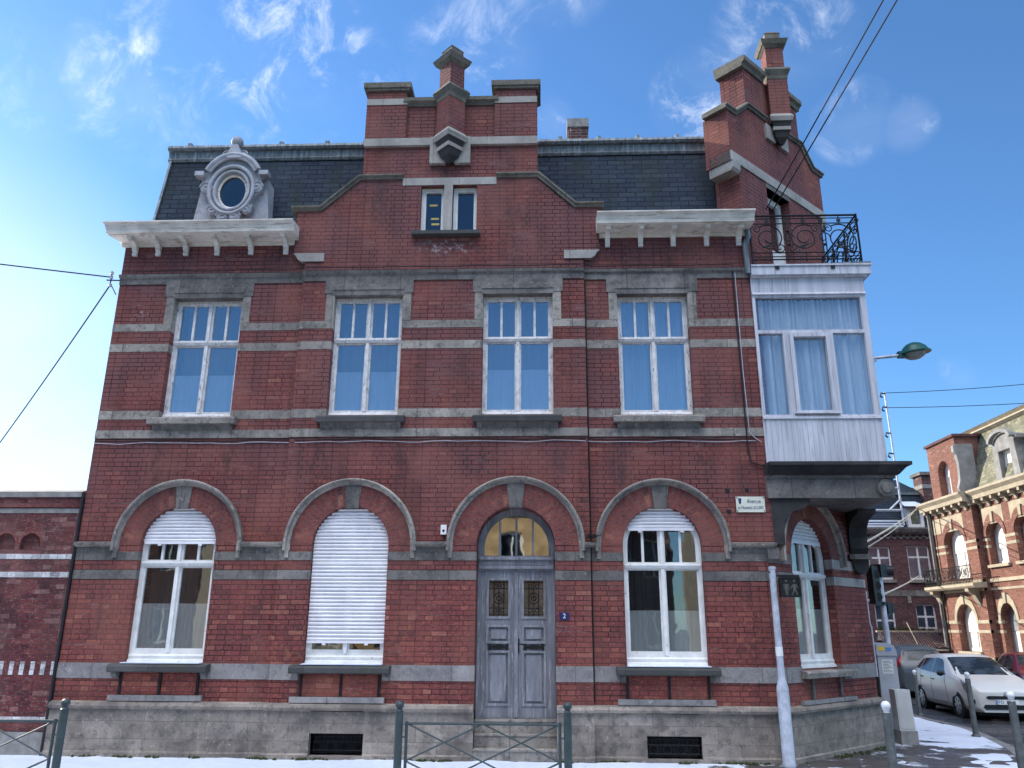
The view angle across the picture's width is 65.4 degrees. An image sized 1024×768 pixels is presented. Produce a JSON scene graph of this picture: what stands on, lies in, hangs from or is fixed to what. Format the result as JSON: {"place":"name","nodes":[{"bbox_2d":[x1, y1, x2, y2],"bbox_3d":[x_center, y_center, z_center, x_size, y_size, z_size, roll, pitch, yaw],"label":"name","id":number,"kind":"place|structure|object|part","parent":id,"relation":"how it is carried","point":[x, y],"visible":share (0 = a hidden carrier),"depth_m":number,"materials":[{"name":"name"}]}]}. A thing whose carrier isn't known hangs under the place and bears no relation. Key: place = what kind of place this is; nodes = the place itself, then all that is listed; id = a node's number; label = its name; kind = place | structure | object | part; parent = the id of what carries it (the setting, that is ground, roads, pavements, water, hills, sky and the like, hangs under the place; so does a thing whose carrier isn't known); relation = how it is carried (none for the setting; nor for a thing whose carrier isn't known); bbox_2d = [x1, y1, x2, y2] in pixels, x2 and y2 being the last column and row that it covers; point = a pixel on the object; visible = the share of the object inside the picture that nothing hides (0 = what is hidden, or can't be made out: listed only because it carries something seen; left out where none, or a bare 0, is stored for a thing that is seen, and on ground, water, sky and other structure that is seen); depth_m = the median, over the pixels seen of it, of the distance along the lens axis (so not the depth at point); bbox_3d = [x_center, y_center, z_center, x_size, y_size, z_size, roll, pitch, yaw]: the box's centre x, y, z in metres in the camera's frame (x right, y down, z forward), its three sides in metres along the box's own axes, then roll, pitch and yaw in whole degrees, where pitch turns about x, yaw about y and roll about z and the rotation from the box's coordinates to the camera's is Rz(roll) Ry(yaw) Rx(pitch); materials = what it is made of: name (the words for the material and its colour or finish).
{"place":"outdoors","nodes":[
{"label":"outdoors","id":0,"kind":"place"},
{"bbox_2d":[0,719,1016,767],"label":"pavement","id":1,"kind":"structure","parent":0,"point":[921,755],"depth_m":11.00,"materials":[{"name":"white snow"}]},
{"bbox_2d":[0,698,70,767],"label":"barrier","id":2,"kind":"object","parent":1,"relation":"on","point":[60,734],"visible":1,"depth_m":7.67,"materials":[{"name":"grey metal"}]},
{"bbox_2d":[0,490,85,754],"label":"garden wall","id":3,"kind":"structure","parent":1,"relation":"on","point":[37,531],"depth_m":11.61,"materials":[{"name":"brick"}]},
{"bbox_2d":[0,755,691,767],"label":"snow","id":4,"kind":"structure","parent":1,"relation":"on","point":[20,761],"depth_m":10.27,"materials":[{"name":"white snow"}]},
{"bbox_2d":[39,32,911,764],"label":"corner house","id":5,"kind":"structure","parent":1,"relation":"on","point":[597,386],"depth_m":12.02,"materials":[{"name":"red brick"}]},
{"bbox_2d":[106,271,119,294],"bbox_3d":[-6.491,-1.645,12.960,0.202,0.414,0.060,0,-17,2],"label":"wall bracket","id":6,"kind":"object","parent":5,"relation":"attached to","point":[111,278],"depth_m":12.97,"materials":[{"name":"white metal"}]},
{"bbox_2d":[0,287,108,442],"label":"overhead wire","id":7,"kind":"object","parent":6,"relation":"attached to","point":[56,362],"visible":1,"depth_m":13.98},
{"bbox_2d":[0,264,109,277],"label":"overhead wire","id":8,"kind":"object","parent":6,"relation":"attached to","point":[55,270],"visible":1,"depth_m":13.06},
{"bbox_2d":[106,508,215,700],"bbox_3d":[-4.921,3.158,11.618,1.400,2.692,0.610,0,-17,2],"label":"window","id":9,"kind":"structure","parent":5,"relation":"in","point":[168,634],"depth_m":11.58,"materials":[{"name":"white paint"}]},
{"bbox_2d":[146,283,254,429],"bbox_3d":[-4.880,-0.399,12.763,1.440,2.435,0.640,0,-17,2],"label":"window","id":10,"kind":"structure","parent":5,"relation":"in","point":[200,398],"depth_m":12.82,"materials":[{"name":"glass"}]},
{"bbox_2d":[288,508,390,703],"bbox_3d":[-2.361,3.117,11.433,1.390,2.687,0.550,0,-17,2],"label":"window","id":11,"kind":"structure","parent":5,"relation":"in","point":[328,651],"depth_m":11.36,"materials":[{"name":"white paint"}]},
{"bbox_2d":[315,280,413,428],"bbox_3d":[-2.274,-0.433,12.607,1.420,2.435,0.640,0,-17,2],"label":"window","id":12,"kind":"structure","parent":5,"relation":"in","point":[364,393],"depth_m":12.66,"materials":[{"name":"glass"}]},
{"bbox_2d":[421,189,443,229],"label":"attic window","id":13,"kind":"structure","parent":5,"relation":"in","point":[432,210],"depth_m":13.35,"materials":[{"name":"blue glass"}]},
{"bbox_2d":[440,525,446,534],"bbox_3d":[-0.988,2.108,11.542,0.084,0.135,0.066,0,-17,2],"label":"alarm box","id":14,"kind":"object","parent":5,"relation":"attached to","point":[443,529],"visible":1,"depth_m":11.52,"materials":[{"name":"white plastic"}]},
{"bbox_2d":[453,188,476,229],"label":"attic window","id":15,"kind":"structure","parent":5,"relation":"in","point":[465,199],"depth_m":13.35,"materials":[{"name":"blue glass"}]},
{"bbox_2d":[475,509,555,718],"bbox_3d":[0.060,3.264,11.522,1.124,2.902,0.170,0,-17,2],"label":"front door","id":16,"kind":"structure","parent":5,"relation":"in","point":[516,676],"depth_m":11.44,"materials":[{"name":"grey paint"}]},
{"bbox_2d":[472,278,562,427],"bbox_3d":[0.094,-0.449,12.516,1.420,2.435,0.640,0,-17,2],"label":"window","id":17,"kind":"structure","parent":5,"relation":"in","point":[517,380],"depth_m":12.57,"materials":[{"name":"glass"}]},
{"bbox_2d":[559,612,568,619],"bbox_3d":[0.731,3.245,11.154,0.140,0.100,0.010,0,-17,2],"label":"house number","id":18,"kind":"object","parent":5,"relation":"attached to","point":[563,615],"visible":1,"depth_m":11.15,"materials":[{"name":"blue metal"}]},
{"bbox_2d":[606,278,704,427],"bbox_3d":[2.206,-0.473,12.400,1.430,2.435,0.445,0,-17,2],"label":"window","id":19,"kind":"structure","parent":5,"relation":"in","point":[671,302],"depth_m":12.54,"materials":[{"name":"glass"}]},
{"bbox_2d":[616,508,721,705],"bbox_3d":[2.144,3.113,11.349,1.400,2.692,0.610,0,-17,2],"label":"window","id":20,"kind":"structure","parent":5,"relation":"in","point":[665,611],"depth_m":11.32,"materials":[{"name":"white paint"}]},
{"bbox_2d":[736,497,765,511],"bbox_3d":[3.454,1.743,11.555,0.410,0.225,0.016,0,-17,2],"label":"street sign","id":21,"kind":"object","parent":5,"relation":"attached to","point":[750,504],"visible":1,"depth_m":11.55,"materials":[{"name":"white metal"}]},
{"bbox_2d":[765,182,789,263],"bbox_3d":[4.622,-2.517,13.958,0.810,1.870,0.248,15,-22,-40],"label":"balcony door","id":22,"kind":"structure","parent":5,"relation":"in","point":[777,209],"depth_m":14.25,"materials":[{"name":"white paint"}]},
{"bbox_2d":[766,0,883,209],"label":"overhead wire","id":23,"kind":"object","parent":5,"relation":"attached to","point":[826,102],"visible":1,"depth_m":12.42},
{"bbox_2d":[791,520,858,705],"bbox_3d":[4.520,3.327,11.861,1.550,2.609,0.347,15,-22,-40],"label":"window","id":24,"kind":"structure","parent":5,"relation":"in","point":[814,633],"depth_m":11.96,"materials":[{"name":"white paint"}]},
{"bbox_2d":[771,0,897,211],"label":"overhead wire","id":25,"kind":"object","parent":5,"relation":"attached to","point":[836,102],"visible":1,"depth_m":12.39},
{"bbox_2d":[866,591,880,696],"bbox_3d":[5.743,4.366,12.628,0.064,2.100,0.048,0,-17,2],"label":"wall conduit","id":26,"kind":"object","parent":5,"relation":"attached to","point":[878,686],"depth_m":12.64,"materials":[{"name":"metal"}]},
{"bbox_2d":[868,576,918,601],"bbox_3d":[11.313,5.802,23.151,0.038,1.769,22.914,-9,-19,27],"label":"service cable","id":27,"kind":"object","parent":5,"relation":"attached to","point":[898,587],"visible":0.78,"depth_m":21.51,"materials":[{"name":"grey rubber"}]},
{"bbox_2d":[874,342,931,361],"bbox_3d":[6.748,-0.481,14.740,1.976,0.592,0.464,0,-17,2],"label":"street lamp","id":28,"kind":"object","parent":5,"relation":"attached to","point":[914,350],"visible":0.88,"depth_m":14.65,"materials":[{"name":"metal"}]},
{"bbox_2d":[393,700,571,767],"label":"barrier","id":29,"kind":"object","parent":1,"relation":"on","point":[566,738],"visible":1,"depth_m":7.60,"materials":[{"name":"grey metal"}]},
{"bbox_2d":[768,566,801,767],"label":"signal pole","id":30,"kind":"object","parent":1,"relation":"on","point":[789,585],"visible":1,"depth_m":10.67,"materials":[{"name":"metal"}]},
{"bbox_2d":[866,564,901,686],"bbox_3d":[6.498,4.557,13.756,0.619,2.820,0.261,8,-19,-24],"label":"traffic light","id":31,"kind":"object","parent":1,"relation":"on","point":[876,574],"visible":0.68,"depth_m":13.90,"materials":[{"name":"metal"}]},
{"bbox_2d":[872,643,899,728],"bbox_3d":[6.199,5.059,13.168,0.330,1.500,0.303,0,-17,2],"label":"parking machine","id":32,"kind":"object","parent":1,"relation":"on","point":[886,654],"visible":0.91,"depth_m":13.15,"materials":[{"name":"metal"}]},
{"bbox_2d":[881,701,897,767],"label":"bollard","id":33,"kind":"object","parent":1,"relation":"on","point":[889,737],"visible":1,"depth_m":7.75,"materials":[{"name":"grey metal"}]},
{"bbox_2d":[889,689,919,744],"bbox_3d":[6.186,5.276,12.602,0.265,0.850,0.280,0,-17,2],"label":"meter cabinet","id":34,"kind":"object","parent":1,"relation":"on","point":[905,732],"visible":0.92,"depth_m":12.52,"materials":[{"name":"concrete"}]},
{"bbox_3d":[6.175,5.123,12.530,0.210,0.540,0.007,0,-17,2],"label":"cabinet door","id":35,"kind":"part","parent":34,"relation":"part of","materials":[{"name":"grey metal"}]},
{"bbox_2d":[914,717,1017,767],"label":"snow","id":36,"kind":"structure","parent":1,"relation":"on","point":[957,740],"depth_m":12.43,"materials":[{"name":"white snow"}]},
{"bbox_2d":[964,672,980,736],"bbox_3d":[7.840,5.461,13.619,0.150,1.034,0.148,0,-17,2],"label":"bollard","id":37,"kind":"object","parent":1,"relation":"on","point":[975,731],"visible":1,"depth_m":13.58,"materials":[{"name":"grey metal"}]},
{"bbox_2d":[1006,691,1023,767],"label":"bollard","id":38,"kind":"object","parent":1,"relation":"on","point":[1015,727],"visible":1,"depth_m":9.09,"materials":[{"name":"grey metal"}]},
{"bbox_2d":[0,0,1023,489],"label":"sky","id":39,"kind":"structure","parent":0,"point":[924,142],"materials":[{"name":"blue"}]},
{"bbox_2d":[910,694,1023,746],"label":"side road","id":40,"kind":"structure","parent":0,"point":[998,728],"depth_m":19.21,"materials":[{"name":"grey asphalt"}]},
{"bbox_2d":[892,644,939,693],"bbox_3d":[13.666,9.919,27.762,2.049,1.680,4.161,-2,-17,8],"label":"parked car","id":41,"kind":"object","parent":40,"relation":"on","point":[909,657],"visible":0.33,"depth_m":26.14,"materials":[{"name":"grey paint"}]},
{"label":"rear window","id":42,"kind":"part","parent":41,"relation":"part of","materials":[{"name":"grey glass"}]},
{"bbox_2d":[912,670,922,715],"bbox_3d":[9.844,7.496,19.394,0.150,1.034,0.148,0,-17,2],"label":"bollard","id":43,"kind":"object","parent":40,"relation":"on","point":[919,710],"visible":0.98,"depth_m":19.35,"materials":[{"name":"grey metal"}]},
{"bbox_2d":[915,653,1023,718],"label":"parked car","id":44,"kind":"object","parent":40,"relation":"on","point":[941,679],"visible":0.87,"depth_m":20.53,"materials":[{"name":"white paint"}]},
{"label":"side window","id":45,"kind":"part","parent":44,"relation":"part of","materials":[{"name":"blue glass"}]},
{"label":"side window","id":46,"kind":"part","parent":44,"relation":"part of","materials":[{"name":"blue glass"}]},
{"bbox_2d":[997,652,1023,679],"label":"parked car","id":47,"kind":"object","parent":40,"relation":"on","point":[1011,661],"visible":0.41,"depth_m":23.55,"materials":[{"name":"red paint"}]},
{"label":"side window","id":48,"kind":"part","parent":47,"relation":"part of","materials":[{"name":"black glass"}]},
{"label":"side window","id":49,"kind":"part","parent":47,"relation":"part of","materials":[{"name":"black glass"}]},
{"bbox_3d":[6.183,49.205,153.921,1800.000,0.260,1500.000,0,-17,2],"label":"ground","id":50,"kind":"structure","parent":0,"visible":0},
{"bbox_2d":[864,472,944,642],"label":"brick house","id":51,"kind":"structure","parent":50,"relation":"on","point":[904,551],"depth_m":37.39,"materials":[{"name":"red brick"}]},
{"bbox_2d":[868,547,896,582],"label":"window","id":52,"kind":"structure","parent":51,"relation":"in","point":[880,555],"depth_m":37.58,"materials":[{"name":"grey glass"}]},
{"bbox_2d":[874,604,895,639],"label":"window","id":53,"kind":"structure","parent":51,"relation":"in","point":[891,619],"depth_m":36.80,"materials":[{"name":"glass"}]},
{"bbox_2d":[876,392,904,524],"bbox_3d":[17.700,3.498,38.287,1.410,6.501,0.143,0,-17,2],"label":"roof mast","id":54,"kind":"object","parent":51,"relation":"attached to","point":[897,480],"visible":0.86,"depth_m":38.23,"materials":[{"name":"metal"}]},
{"bbox_2d":[888,403,1023,407],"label":"overhead wire","id":55,"kind":"object","parent":54,"relation":"attached to","point":[952,406],"visible":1,"depth_m":38.88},
{"bbox_2d":[888,384,1023,392],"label":"overhead wire","id":56,"kind":"object","parent":54,"relation":"attached to","point":[953,389],"visible":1,"depth_m":39.12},
{"bbox_2d":[906,546,935,582],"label":"window","id":57,"kind":"structure","parent":51,"relation":"in","point":[917,556],"depth_m":37.45,"materials":[{"name":"grey glass"}]},
{"bbox_2d":[915,604,941,632],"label":"window","id":58,"kind":"structure","parent":51,"relation":"in","point":[925,618],"depth_m":36.73,"materials":[{"name":"glass"}]},
{"bbox_2d":[876,622,951,653],"bbox_3d":[16.057,10.849,31.800,2.431,2.590,1.132,0,-17,2],"label":"fence","id":59,"kind":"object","parent":50,"relation":"on","point":[930,637],"depth_m":32.09,"materials":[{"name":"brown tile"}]},
{"bbox_2d":[913,714,1015,755],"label":"kerb","id":60,"kind":"structure","parent":50,"relation":"on","point":[1010,748],"depth_m":13.52,"materials":[{"name":"stone"}]},
{"bbox_2d":[916,404,1023,661],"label":"town house","id":61,"kind":"structure","parent":50,"relation":"on","point":[973,511],"depth_m":29.58,"materials":[{"name":"orange brick"}]},
{"bbox_2d":[868,512,913,546],"bbox_3d":[11.421,4.157,23.651,0.026,3.577,23.183,-9,-19,28],"label":"service cable","id":62,"kind":"object","parent":61,"relation":"attached to","point":[889,532],"visible":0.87,"depth_m":19.89,"materials":[{"name":"grey rubber"}]},
{"bbox_2d":[867,508,917,541],"bbox_3d":[11.441,3.998,23.542,0.041,3.633,22.941,-9,-19,28],"label":"service cable","id":63,"kind":"object","parent":61,"relation":"attached to","point":[877,535],"visible":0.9,"depth_m":19.56,"materials":[{"name":"grey rubber"}]},
{"bbox_2d":[942,519,970,578],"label":"window","id":64,"kind":"structure","parent":61,"relation":"in","point":[959,537],"depth_m":31.24,"materials":[{"name":"white paint"}]},
{"bbox_2d":[955,594,983,654],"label":"window","id":65,"kind":"structure","parent":61,"relation":"in","point":[971,616],"depth_m":30.34,"materials":[{"name":"white paint"}]},
{"bbox_2d":[984,511,1010,567],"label":"window","id":66,"kind":"structure","parent":61,"relation":"in","point":[1000,529],"depth_m":28.82,"materials":[{"name":"white paint"}]},
{"bbox_2d":[998,592,1022,651],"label":"entrance door","id":67,"kind":"structure","parent":61,"relation":"in","point":[1005,598],"depth_m":28.00,"materials":[{"name":"grey paint"}]},
{"bbox_2d":[1011,504,1023,563],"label":"window","id":68,"kind":"structure","parent":61,"relation":"in","point":[1019,510],"depth_m":27.37,"materials":[{"name":"white paint"}]}
]}

